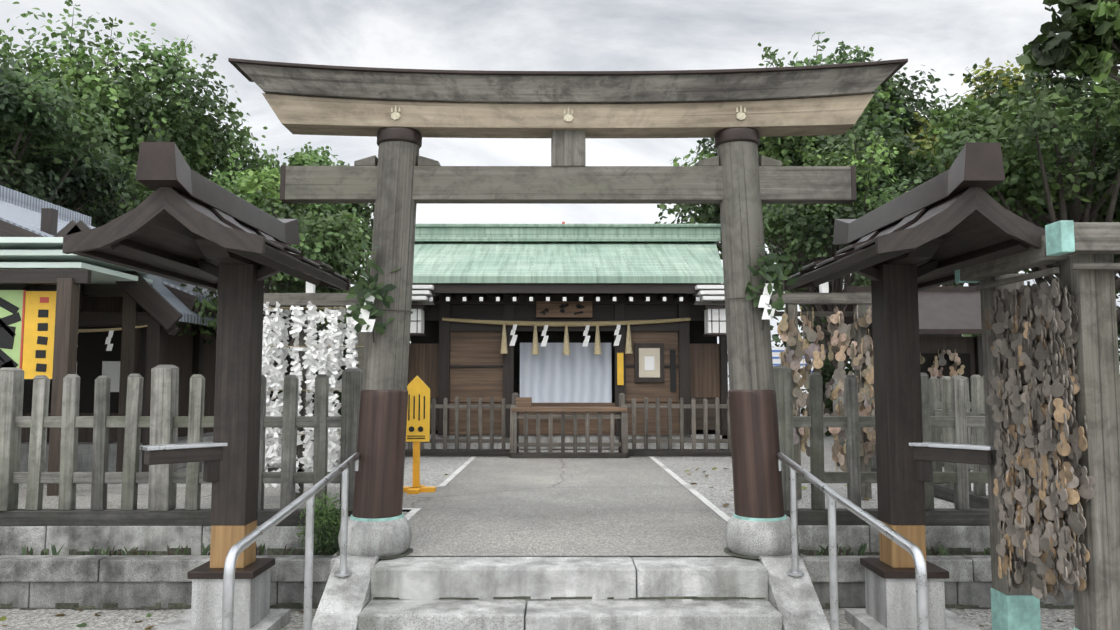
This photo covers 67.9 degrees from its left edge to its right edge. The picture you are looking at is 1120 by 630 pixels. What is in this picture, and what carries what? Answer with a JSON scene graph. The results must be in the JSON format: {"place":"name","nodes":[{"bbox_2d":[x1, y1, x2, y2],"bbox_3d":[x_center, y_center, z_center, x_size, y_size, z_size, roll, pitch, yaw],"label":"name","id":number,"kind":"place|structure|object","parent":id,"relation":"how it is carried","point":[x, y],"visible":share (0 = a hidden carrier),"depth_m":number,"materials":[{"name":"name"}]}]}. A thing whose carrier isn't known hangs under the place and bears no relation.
{"place":"outdoors","nodes":[
{"label":"outdoors","id":0,"kind":"place"},
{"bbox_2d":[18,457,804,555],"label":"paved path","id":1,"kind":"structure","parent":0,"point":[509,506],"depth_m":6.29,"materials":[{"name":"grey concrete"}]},
{"bbox_2d":[262,267,365,498],"bbox_3d":[-2.076,0.536,6.697,1.300,1.938,0.233,0,-5,0],"label":"omikuji rack","id":2,"kind":"object","parent":1,"relation":"on","point":[306,364],"visible":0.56,"depth_m":6.66,"materials":[{"name":"white paper"}]},
{"bbox_2d":[403,376,435,493],"bbox_3d":[-1.268,1.048,7.357,0.310,1.020,0.310,-4,-6,45],"label":"signpost","id":3,"kind":"object","parent":1,"relation":"on","point":[418,420],"visible":0.92,"depth_m":7.33,"materials":[{"name":"paint"}]},
{"bbox_2d":[402,457,729,521],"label":"ground line markings","id":4,"kind":"object","parent":1,"relation":"on","point":[708,503],"visible":0.52,"depth_m":7.54,"materials":[{"name":"white paint"}]},
{"bbox_2d":[228,58,907,557],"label":"torii gate","id":5,"kind":"structure","parent":1,"relation":"on","point":[400,178],"depth_m":4.80,"materials":[{"name":"wood"}]},
{"bbox_2d":[391,105,745,121],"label":"crest emblems","id":6,"kind":"object","parent":5,"relation":"attached to","point":[568,117],"visible":1,"depth_m":4.81,"materials":[{"name":"beige metal"}]},
{"bbox_2d":[346,220,797,342],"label":"sakaki branches","id":7,"kind":"object","parent":5,"relation":"attached to","point":[364,310],"visible":1,"depth_m":4.66,"materials":[{"name":"green plant"}]},
{"bbox_2d":[0,390,1073,607],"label":"gravel ground","id":8,"kind":"structure","parent":0,"point":[36,579],"depth_m":5.42,"materials":[{"name":"grey gravel"}]},
{"bbox_2d":[0,47,139,227],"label":"tree","id":9,"kind":"object","parent":8,"relation":"on","point":[56,173],"visible":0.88,"depth_m":18.45,"materials":[{"name":"green plant"}]},
{"bbox_2d":[0,237,152,495],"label":"office canopy","id":10,"kind":"object","parent":8,"relation":"on","point":[42,320],"visible":0.69,"depth_m":7.34,"materials":[{"name":"brown wood"}]},
{"bbox_2d":[0,0,285,222],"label":"tree","id":11,"kind":"object","parent":8,"relation":"on","point":[197,136],"visible":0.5,"depth_m":24.88,"materials":[{"name":"green plant"}]},
{"bbox_2d":[0,185,324,471],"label":"shrine office","id":12,"kind":"structure","parent":8,"relation":"on","point":[166,304],"depth_m":9.19,"materials":[{"name":"wood"}]},
{"bbox_2d":[168,149,371,466],"bbox_3d":[-3.245,-0.128,9.497,3.109,3.702,2.526,0,-5,0],"label":"tree","id":13,"kind":"object","parent":8,"relation":"on","point":[327,247],"visible":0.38,"depth_m":9.05,"materials":[{"name":"green plant"}]},
{"bbox_2d":[200,142,374,287],"bbox_3d":[-9.780,-1.589,30.219,7.460,9.865,8.236,0,-5,0],"label":"tree","id":14,"kind":"object","parent":8,"relation":"on","point":[310,157],"visible":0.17,"depth_m":29.07,"materials":[{"name":"green plant"}]},
{"bbox_2d":[274,307,410,436],"bbox_3d":[-3.517,0.837,14.436,2.998,3.006,3.504,0,-5,0],"label":"hedge","id":15,"kind":"object","parent":8,"relation":"on","point":[342,367],"depth_m":13.64,"materials":[{"name":"green plant"}]},
{"bbox_2d":[0,365,989,525],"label":"fences","id":16,"kind":"object","parent":8,"relation":"on","point":[948,416],"visible":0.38,"depth_m":5.67,"materials":[{"name":"grey wood"}]},
{"bbox_2d":[0,492,990,556],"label":"ledge weeds","id":17,"kind":"object","parent":8,"relation":"on","point":[324,549],"visible":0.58,"depth_m":5.51,"materials":[{"name":"plant"}]},
{"bbox_2d":[405,284,727,448],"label":"shrine hall","id":18,"kind":"structure","parent":8,"relation":"on","point":[675,362],"depth_m":11.93,"materials":[{"name":"brown wood"}]},
{"bbox_2d":[520,343,611,402],"bbox_3d":[0.081,0.879,11.958,1.320,0.960,0.060,0,-5,0],"label":"shrine curtain","id":19,"kind":"object","parent":18,"relation":"hanging from","point":[552,373],"visible":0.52,"depth_m":11.96,"materials":[{"name":"white fabric"}]},
{"bbox_2d":[442,318,690,354],"bbox_3d":[0.091,0.301,11.824,3.543,0.534,0.112,0,-5,0],"label":"shimenawa rope","id":20,"kind":"object","parent":18,"relation":"hanging from","point":[566,346],"visible":1,"depth_m":11.82,"materials":[{"name":"beige fabric"}]},
{"bbox_2d":[413,222,723,283],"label":"shrine roof","id":21,"kind":"structure","parent":18,"relation":"on","point":[563,253],"depth_m":12.78,"materials":[{"name":"green metal"}]},
{"bbox_2d":[405,393,731,457],"bbox_3d":[0.135,1.405,10.701,4.894,0.833,0.478,0,-5,0],"label":"fence","id":22,"kind":"object","parent":8,"relation":"on","point":[519,404],"visible":0.85,"depth_m":10.82,"materials":[{"name":"brown wood"}]},
{"bbox_2d":[772,347,813,385],"bbox_3d":[2.366,0.989,8.517,0.556,1.320,0.065,0,-5,0],"label":"notice board","id":23,"kind":"object","parent":8,"relation":"on","point":[776,352],"visible":0.02,"depth_m":8.53,"materials":[{"name":"white paper"}]},
{"bbox_2d":[654,30,946,413],"bbox_3d":[5.057,-1.512,17.818,5.900,7.765,6.217,0,-5,0],"label":"tree","id":24,"kind":"object","parent":8,"relation":"on","point":[787,150],"visible":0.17,"depth_m":16.59,"materials":[{"name":"green plant"}]},
{"bbox_2d":[660,40,949,365],"bbox_3d":[7.459,-2.512,24.445,8.851,10.801,8.478,0,-5,0],"label":"tree","id":25,"kind":"object","parent":8,"relation":"on","point":[898,93],"visible":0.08,"depth_m":22.70,"materials":[{"name":"green plant"}]},
{"bbox_2d":[770,267,875,498],"bbox_3d":[2.254,0.540,6.975,0.954,1.973,0.339,0,-5,0],"label":"ema rack","id":26,"kind":"object","parent":8,"relation":"on","point":[859,351],"visible":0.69,"depth_m":6.96,"materials":[{"name":"brown wood"}]},
{"bbox_2d":[723,121,932,369],"bbox_3d":[4.139,-0.364,12.861,3.365,4.701,4.201,0,-5,0],"label":"tree","id":27,"kind":"object","parent":8,"relation":"on","point":[788,221],"visible":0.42,"depth_m":12.12,"materials":[{"name":"green plant"}]},
{"bbox_2d":[837,286,983,442],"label":"building","id":28,"kind":"structure","parent":8,"relation":"on","point":[949,316],"depth_m":9.90,"materials":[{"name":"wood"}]},
{"bbox_2d":[727,284,1119,435],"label":"hedge","id":29,"kind":"object","parent":8,"relation":"on","point":[826,372],"visible":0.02,"depth_m":14.61,"materials":[{"name":"green plant"}]},
{"bbox_2d":[882,54,1103,285],"bbox_3d":[12.295,-2.003,23.375,8.114,9.618,8.414,0,-5,0],"label":"tree","id":30,"kind":"object","parent":8,"relation":"on","point":[930,146],"visible":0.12,"depth_m":22.20,"materials":[{"name":"green plant"}]},
{"bbox_2d":[915,41,1119,322],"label":"tree","id":31,"kind":"object","parent":8,"relation":"on","point":[1044,173],"visible":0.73,"depth_m":14.20,"materials":[{"name":"green plant"}]},
{"bbox_2d":[1010,76,1119,326],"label":"tree","id":32,"kind":"object","parent":8,"relation":"on","point":[1078,100],"visible":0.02,"depth_m":18.57,"materials":[{"name":"green plant"}]},
{"bbox_2d":[0,384,1074,629],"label":"ground","id":33,"kind":"structure","parent":0,"point":[38,618],"depth_m":5.11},
{"bbox_2d":[62,142,350,629],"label":"gate post","id":34,"kind":"object","parent":33,"relation":"on","point":[183,222],"visible":1,"depth_m":4.74,"materials":[{"name":"wood"}]},
{"bbox_2d":[222,452,359,629],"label":"handrail","id":35,"kind":"object","parent":33,"relation":"on","point":[253,536],"visible":0.92,"depth_m":3.75,"materials":[{"name":"metal"}]},
{"bbox_2d":[0,467,1057,629],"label":"fallen leaves","id":36,"kind":"object","parent":33,"relation":"on","point":[3,618],"visible":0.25,"depth_m":5.17,"materials":[{"name":"brown plant"}]},
{"bbox_2d":[0,547,1073,609],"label":"joint dirt","id":37,"kind":"structure","parent":33,"relation":"on","point":[727,550],"depth_m":5.32,"materials":[{"name":"grey soil"}]},
{"bbox_2d":[312,554,830,629],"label":"stone steps","id":38,"kind":"structure","parent":33,"relation":"on","point":[423,584],"depth_m":4.33,"materials":[{"name":"stone"}]},
{"bbox_2d":[777,452,928,629],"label":"handrail","id":39,"kind":"object","parent":33,"relation":"on","point":[897,538],"visible":0.96,"depth_m":3.75,"materials":[{"name":"metal"}]},
{"bbox_2d":[783,142,1072,629],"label":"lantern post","id":40,"kind":"object","parent":33,"relation":"on","point":[901,251],"visible":0.96,"depth_m":4.76,"materials":[{"name":"wood"}]},
{"bbox_2d":[955,220,1119,629],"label":"ema rack","id":41,"kind":"object","parent":33,"relation":"on","point":[1051,371],"visible":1,"depth_m":3.92,"materials":[{"name":"wood"},{"name":"grey wood"},{"name":"green weathered copper"}]},
{"bbox_2d":[1015,0,1119,92],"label":"tree","id":42,"kind":"object","parent":33,"relation":"on","point":[1090,29],"visible":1,"depth_m":6.07,"materials":[{"name":"green plant"}]},
{"bbox_2d":[0,0,1119,383],"label":"sky","id":43,"kind":"structure","parent":0,"point":[946,37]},
{"bbox_2d":[945,282,963,336],"bbox_3d":[14.566,-2.127,31.576,6.478,11.151,5.417,0,-5,0],"label":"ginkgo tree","id":44,"kind":"object","parent":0,"point":[949,284],"depth_m":30.87,"materials":[{"name":"green plant"}]}
]}

